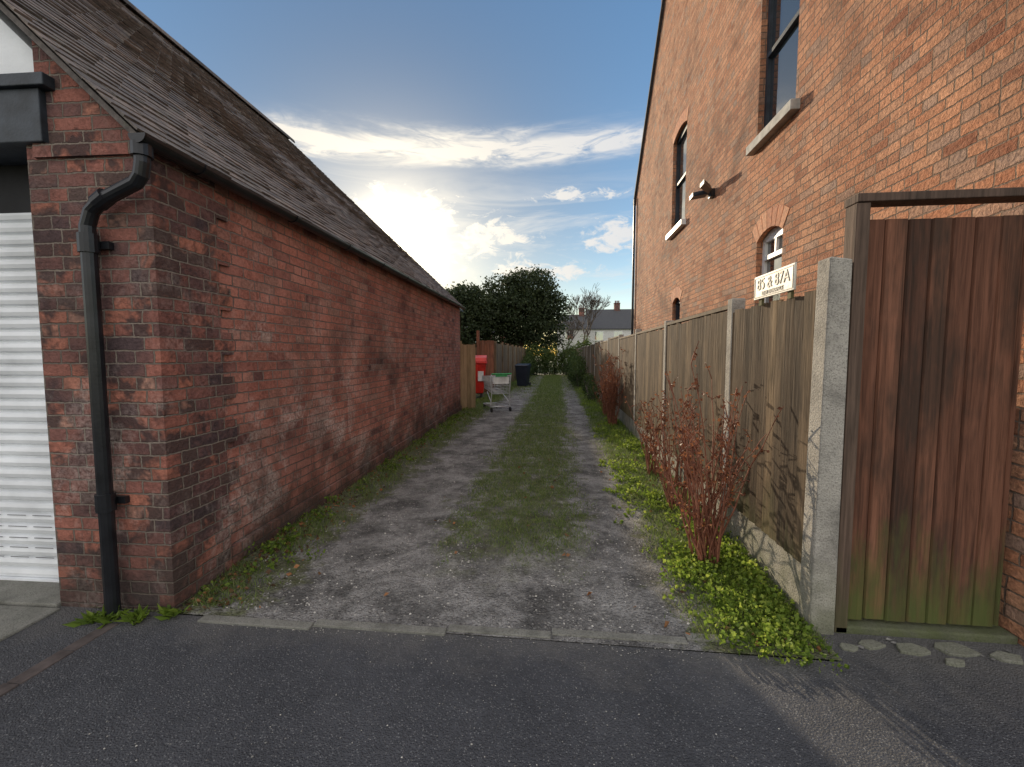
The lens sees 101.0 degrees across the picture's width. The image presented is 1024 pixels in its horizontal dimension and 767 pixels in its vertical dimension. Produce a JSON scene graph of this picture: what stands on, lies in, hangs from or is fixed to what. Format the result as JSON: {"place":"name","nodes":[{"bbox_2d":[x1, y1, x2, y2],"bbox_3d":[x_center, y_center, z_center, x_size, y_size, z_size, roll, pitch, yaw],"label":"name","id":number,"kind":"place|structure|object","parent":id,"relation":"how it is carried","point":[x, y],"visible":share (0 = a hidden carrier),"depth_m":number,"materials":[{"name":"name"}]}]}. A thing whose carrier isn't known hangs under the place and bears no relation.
{"place":"outdoors","nodes":[
{"label":"outdoors","id":0,"kind":"place"},
{"bbox_2d":[128,0,660,354],"label":"sky","id":1,"kind":"structure","parent":0,"point":[483,137],"materials":[{"name":"blue"}]},
{"bbox_2d":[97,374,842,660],"bbox_3d":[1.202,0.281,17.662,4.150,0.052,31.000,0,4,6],"label":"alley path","id":2,"kind":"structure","parent":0,"point":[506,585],"depth_m":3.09,"materials":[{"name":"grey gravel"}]},
{"bbox_2d":[62,387,511,628],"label":"wall weeds","id":3,"kind":"object","parent":2,"relation":"on","point":[89,617],"depth_m":2.86,"materials":[{"name":"green plant"}]},
{"bbox_2d":[482,373,511,411],"bbox_3d":[-0.446,0.213,11.445,0.568,1.018,0.962,-2,4,-22],"label":"shopping trolley","id":4,"kind":"object","parent":2,"relation":"on","point":[499,378],"visible":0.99,"depth_m":11.11,"materials":[{"name":"metal"}]},
{"bbox_2d":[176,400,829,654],"bbox_3d":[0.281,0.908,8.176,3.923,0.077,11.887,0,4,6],"label":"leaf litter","id":5,"kind":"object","parent":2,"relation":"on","point":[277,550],"visible":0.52,"depth_m":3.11,"materials":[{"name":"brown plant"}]},
{"bbox_2d":[515,363,530,385],"bbox_3d":[0.528,-0.401,19.990,0.620,1.080,0.764,1,4,18],"label":"wheelie bin","id":6,"kind":"object","parent":2,"relation":"on","point":[522,374],"visible":0.98,"depth_m":19.72,"materials":[{"name":"plastic"}]},
{"bbox_2d":[50,386,1012,766],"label":"loose stones","id":7,"kind":"object","parent":2,"relation":"on","point":[466,566],"visible":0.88,"depth_m":2.77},
{"bbox_2d":[592,364,611,415],"bbox_3d":[2.257,0.131,10.126,0.651,1.367,1.334,0,4,6],"label":"dead shrub","id":8,"kind":"object","parent":2,"relation":"on","point":[604,410],"visible":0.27,"depth_m":10.16,"materials":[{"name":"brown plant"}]},
{"bbox_2d":[594,343,625,425],"bbox_3d":[2.042,0.029,8.793,0.730,1.752,1.305,-1,4,-12],"label":"dead shrub","id":9,"kind":"object","parent":2,"relation":"on","point":[610,406],"visible":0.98,"depth_m":8.68,"materials":[{"name":"red plant"}]},
{"bbox_2d":[624,390,672,475],"bbox_3d":[1.720,0.617,5.191,0.464,1.068,0.752,0,4,-4],"label":"dead shrub","id":10,"kind":"object","parent":2,"relation":"on","point":[646,448],"visible":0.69,"depth_m":5.19,"materials":[{"name":"red plant"}]},
{"bbox_2d":[639,376,709,510],"bbox_3d":[1.489,0.577,4.084,0.553,1.300,0.881,-1,4,-17],"label":"dead shrub","id":11,"kind":"object","parent":2,"relation":"on","point":[667,491],"visible":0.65,"depth_m":4.04,"materials":[{"name":"red plant"}]},
{"bbox_2d":[575,388,849,674],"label":"verge weeds","id":12,"kind":"object","parent":2,"relation":"on","point":[752,605],"visible":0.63,"depth_m":2.62,"materials":[{"name":"green plant"}]},
{"bbox_2d":[646,341,783,563],"bbox_3d":[1.330,0.511,2.951,0.661,1.586,1.187,0,4,6],"label":"dead shrub","id":13,"kind":"object","parent":2,"relation":"on","point":[703,529],"visible":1,"depth_m":2.90,"materials":[{"name":"red plant"}]},
{"bbox_2d":[181,374,832,649],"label":"grass","id":14,"kind":"structure","parent":0,"point":[549,395],"depth_m":4.57,"materials":[{"name":"green plant"}]},
{"bbox_2d":[183,356,837,661],"bbox_3d":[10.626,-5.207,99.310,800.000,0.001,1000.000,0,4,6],"label":"ground","id":15,"kind":"structure","parent":0,"point":[688,650],"depth_m":2.21,"materials":[{"name":"grey concrete"}]},
{"bbox_2d":[0,623,117,696],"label":"brick edging strip","id":16,"kind":"object","parent":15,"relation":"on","point":[31,672],"visible":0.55,"depth_m":2.07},
{"bbox_2d":[0,0,465,641],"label":"brick garage","id":17,"kind":"structure","parent":15,"relation":"on","point":[228,324],"depth_m":2.69,"materials":[{"name":"red brick"}]},
{"bbox_2d":[460,341,475,408],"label":"yard gate","id":18,"kind":"structure","parent":15,"relation":"on","point":[467,377],"depth_m":11.36,"materials":[{"name":"brown wood"}]},
{"bbox_2d":[445,280,499,346],"bbox_3d":[-3.803,-4.117,31.363,6.079,7.172,4.840,0,4,6],"label":"evergreen tree","id":19,"kind":"object","parent":15,"relation":"on","point":[475,315],"visible":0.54,"depth_m":30.29,"materials":[{"name":"green plant"}]},
{"bbox_2d":[198,614,748,653],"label":"edging kerb","id":20,"kind":"structure","parent":15,"relation":"on","point":[325,623],"depth_m":2.29,"materials":[{"name":"concrete"}]},
{"bbox_2d":[477,331,493,393],"bbox_3d":[-1.023,-0.781,16.381,0.680,2.530,0.110,0,4,6],"label":"yard fence","id":21,"kind":"object","parent":15,"relation":"on","point":[485,347],"visible":0.54,"depth_m":16.34,"materials":[{"name":"brown wood"}]},
{"bbox_2d":[494,341,528,389],"bbox_3d":[0.333,-1.186,25.261,0.110,2.130,17.650,0,4,6],"label":"side fence","id":22,"kind":"object","parent":15,"relation":"on","point":[507,358],"visible":0.53,"depth_m":20.32,"materials":[{"name":"brown wood"}]},
{"bbox_2d":[480,264,573,351],"bbox_3d":[0.635,-4.947,32.957,7.985,8.609,6.049,-1,4,-17],"label":"evergreen tree","id":23,"kind":"object","parent":15,"relation":"on","point":[529,306],"visible":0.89,"depth_m":31.63,"materials":[{"name":"green plant"}]},
{"bbox_2d":[521,349,539,374],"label":"bush","id":24,"kind":"object","parent":15,"relation":"on","point":[529,358],"visible":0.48,"depth_m":29.38,"materials":[{"name":"green plant"}]},
{"bbox_2d":[523,337,556,361],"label":"distant trees","id":25,"kind":"object","parent":15,"relation":"on","point":[553,344],"visible":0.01,"depth_m":86.16,"materials":[{"name":"green plant"}]},
{"bbox_2d":[526,335,598,374],"bbox_3d":[3.317,-2.069,30.905,6.345,3.054,2.471,0,4,6],"label":"hedge","id":26,"kind":"object","parent":15,"relation":"on","point":[545,367],"visible":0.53,"depth_m":30.65,"materials":[{"name":"green plant"}]},
{"bbox_2d":[544,318,586,357],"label":"bare tree","id":27,"kind":"object","parent":15,"relation":"on","point":[573,333],"visible":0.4,"depth_m":52.32,"materials":[{"name":"brown plant"}]},
{"bbox_2d":[557,329,588,363],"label":"walls","id":28,"kind":"structure","parent":15,"relation":"on","point":[578,335],"depth_m":55.16,"materials":[{"name":"white paint"}]},
{"bbox_2d":[565,330,573,353],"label":"window glass","id":29,"kind":"object","parent":28,"relation":"in","point":[566,335],"visible":0.25,"depth_m":55.23,"materials":[{"name":"white glass"}]},
{"bbox_2d":[557,315,589,328],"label":"roof","id":30,"kind":"structure","parent":28,"relation":"on","point":[580,319],"depth_m":56.11,"materials":[{"name":"tile"}]},
{"bbox_2d":[578,305,584,315],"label":"chimneys","id":31,"kind":"object","parent":30,"relation":"on","point":[580,313],"visible":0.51,"depth_m":56.96,"materials":[{"name":"brick"}]},
{"bbox_2d":[562,349,587,386],"bbox_3d":[3.449,-0.960,22.935,1.398,1.953,10.016,0,4,6],"label":"bush","id":32,"kind":"object","parent":15,"relation":"on","point":[576,368],"visible":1,"depth_m":19.71,"materials":[{"name":"green plant"}]},
{"bbox_2d":[559,283,610,345],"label":"bare tree","id":33,"kind":"object","parent":15,"relation":"on","point":[590,301],"visible":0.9,"depth_m":44.27,"materials":[{"name":"brown plant"}]},
{"bbox_2d":[580,372,600,400],"bbox_3d":[2.706,0.114,14.414,0.710,0.965,3.788,0,4,6],"label":"bush","id":34,"kind":"object","parent":15,"relation":"on","point":[589,389],"visible":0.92,"depth_m":14.46,"materials":[{"name":"green plant"}]},
{"bbox_2d":[589,329,633,343],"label":"walls","id":35,"kind":"structure","parent":15,"relation":"on","point":[608,333],"depth_m":58.59,"materials":[{"name":"white paint"}]},
{"bbox_2d":[594,331,622,340],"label":"window frames","id":36,"kind":"structure","parent":35,"relation":"attached to","point":[603,334],"depth_m":58.64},
{"bbox_2d":[595,331,633,339],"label":"window glass","id":37,"kind":"object","parent":36,"relation":"in","point":[598,335],"visible":0.2,"depth_m":58.69,"materials":[{"name":"white glass"}]},
{"bbox_2d":[585,309,633,328],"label":"roof","id":38,"kind":"structure","parent":35,"relation":"on","point":[610,319],"depth_m":59.77,"materials":[{"name":"tile"}]},
{"bbox_2d":[613,301,619,310],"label":"chimneys","id":39,"kind":"object","parent":38,"relation":"on","point":[616,305],"visible":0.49,"depth_m":61.28,"materials":[{"name":"brick"}]},
{"bbox_2d":[576,257,851,634],"bbox_3d":[3.370,-0.682,18.100,0.125,2.099,32.040,0,4,6],"label":"wooden fence","id":40,"kind":"object","parent":15,"relation":"on","point":[790,356],"visible":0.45,"depth_m":2.71,"materials":[{"name":"wood"}]},
{"bbox_2d":[754,262,796,305],"bbox_3d":[1.655,-0.612,2.664,0.032,0.198,0.500,0,4,6],"label":"house number sign","id":41,"kind":"object","parent":40,"relation":"attached to","point":[777,281],"visible":1,"depth_m":2.61,"materials":[{"name":"plastic"}]},
{"bbox_2d":[634,0,1023,645],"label":"walls","id":42,"kind":"structure","parent":15,"relation":"on","point":[910,94],"depth_m":3.85,"materials":[{"name":"orange brick"}]},
{"bbox_2d":[631,199,635,333],"bbox_3d":[3.783,-2.596,13.228,0.067,6.180,0.070,0,4,6],"label":"downpipe","id":43,"kind":"object","parent":42,"relation":"attached to","point":[633,261],"visible":0.66,"depth_m":13.14,"materials":[{"name":"black paint"}]},
{"bbox_2d":[633,0,665,202],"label":"roof","id":44,"kind":"structure","parent":42,"relation":"on","point":[651,85],"depth_m":10.98,"materials":[{"name":"stone"}]},
{"bbox_2d":[666,219,685,239],"bbox_3d":[3.352,-3.100,8.542,0.190,0.104,1.140,0,4,6],"label":"window sill","id":45,"kind":"structure","parent":42,"relation":"attached to","point":[676,228],"depth_m":8.39,"materials":[{"name":"white stone"}]},
{"bbox_2d":[675,298,679,324],"bbox_3d":[3.437,-1.219,8.621,0.070,1.060,0.560,0,4,6],"label":"window frame","id":46,"kind":"object","parent":42,"relation":"in","point":[677,301],"visible":0.1,"depth_m":8.82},
{"bbox_2d":[678,304,679,318],"bbox_3d":[3.447,-1.219,8.620,0.001,1.060,0.560,0,4,6],"label":"window glass","id":47,"kind":"object","parent":46,"relation":"in","point":[678,311],"depth_m":8.76,"materials":[{"name":"glass"}]},
{"bbox_2d":[675,123,686,224],"bbox_3d":[3.442,-4.115,8.463,0.070,1.940,0.960,0,4,6],"label":"window frame","id":48,"kind":"object","parent":42,"relation":"in","point":[680,138],"visible":0.34,"depth_m":8.85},
{"bbox_2d":[677,132,686,222],"bbox_3d":[3.451,-4.115,8.462,0.001,1.940,0.960,0,4,6],"label":"window glass","id":49,"kind":"object","parent":48,"relation":"in","point":[682,171],"visible":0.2,"depth_m":8.59,"materials":[{"name":"glass"}]},
{"bbox_2d":[689,179,714,199],"bbox_3d":[3.006,-2.970,6.582,0.260,0.150,0.700,0,4,6],"label":"security light","id":50,"kind":"object","parent":42,"relation":"attached to","point":[706,188],"visible":1,"depth_m":6.54,"materials":[{"name":"black paint"}]},
{"bbox_2d":[673,120,774,301],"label":"arch spandrels","id":51,"kind":"object","parent":42,"relation":"attached to","point":[678,133],"visible":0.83,"depth_m":8.46,"materials":[{"name":"orange brick"}]},
{"bbox_2d":[671,107,789,303],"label":"window arches","id":52,"kind":"structure","parent":42,"relation":"attached to","point":[775,215],"depth_m":4.98,"materials":[{"name":"orange brick"}]},
{"bbox_2d":[762,226,782,302],"bbox_3d":[3.036,-1.308,4.848,0.070,0.950,0.600,0,4,6],"label":"window frame","id":53,"kind":"object","parent":42,"relation":"in","point":[776,233],"visible":0.39,"depth_m":4.94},
{"bbox_2d":[766,236,782,302],"bbox_3d":[3.046,-1.308,4.846,0.001,0.950,0.600,0,4,6],"label":"window glass","id":54,"kind":"object","parent":53,"relation":"in","point":[774,264],"depth_m":4.93,"materials":[{"name":"glass"}]},
{"bbox_2d":[746,98,799,155],"bbox_3d":[2.944,-2.841,4.733,0.190,0.104,1.020,0,4,6],"label":"window sill","id":55,"kind":"structure","parent":42,"relation":"attached to","point":[784,115],"depth_m":4.60,"materials":[{"name":"beige stone"}]},
{"bbox_2d":[764,0,799,127],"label":"window frame","id":56,"kind":"object","parent":42,"relation":"in","point":[771,51],"visible":0.28,"depth_m":5.00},
{"bbox_2d":[769,0,799,121],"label":"window glass","id":57,"kind":"object","parent":56,"relation":"in","point":[783,75],"visible":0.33,"depth_m":4.75,"materials":[{"name":"glass"}]},
{"bbox_2d":[834,187,1023,644],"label":"wooden gate","id":58,"kind":"structure","parent":42,"relation":"attached to","point":[935,327],"depth_m":2.19,"materials":[{"name":"brown wood"}]},
{"bbox_2d":[0,606,1023,766],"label":"pavement","id":59,"kind":"structure","parent":0,"point":[889,705],"depth_m":1.82,"materials":[{"name":"grey asphalt"}]},
{"bbox_2d":[839,639,1023,667],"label":"broken paving","id":60,"kind":"structure","parent":59,"relation":"on","point":[955,649],"depth_m":2.13,"materials":[{"name":"stone"}]},
{"label":"yard ground","id":61,"kind":"structure","parent":0,"visible":0},
{"bbox_2d":[475,355,487,397],"bbox_3d":[-1.483,-0.231,14.558,1.280,1.480,1.040,0,4,-2],"label":"red commercial bin","id":62,"kind":"object","parent":61,"relation":"on","point":[481,362],"visible":0.42,"depth_m":14.11,"materials":[{"name":"plastic"}]}
]}

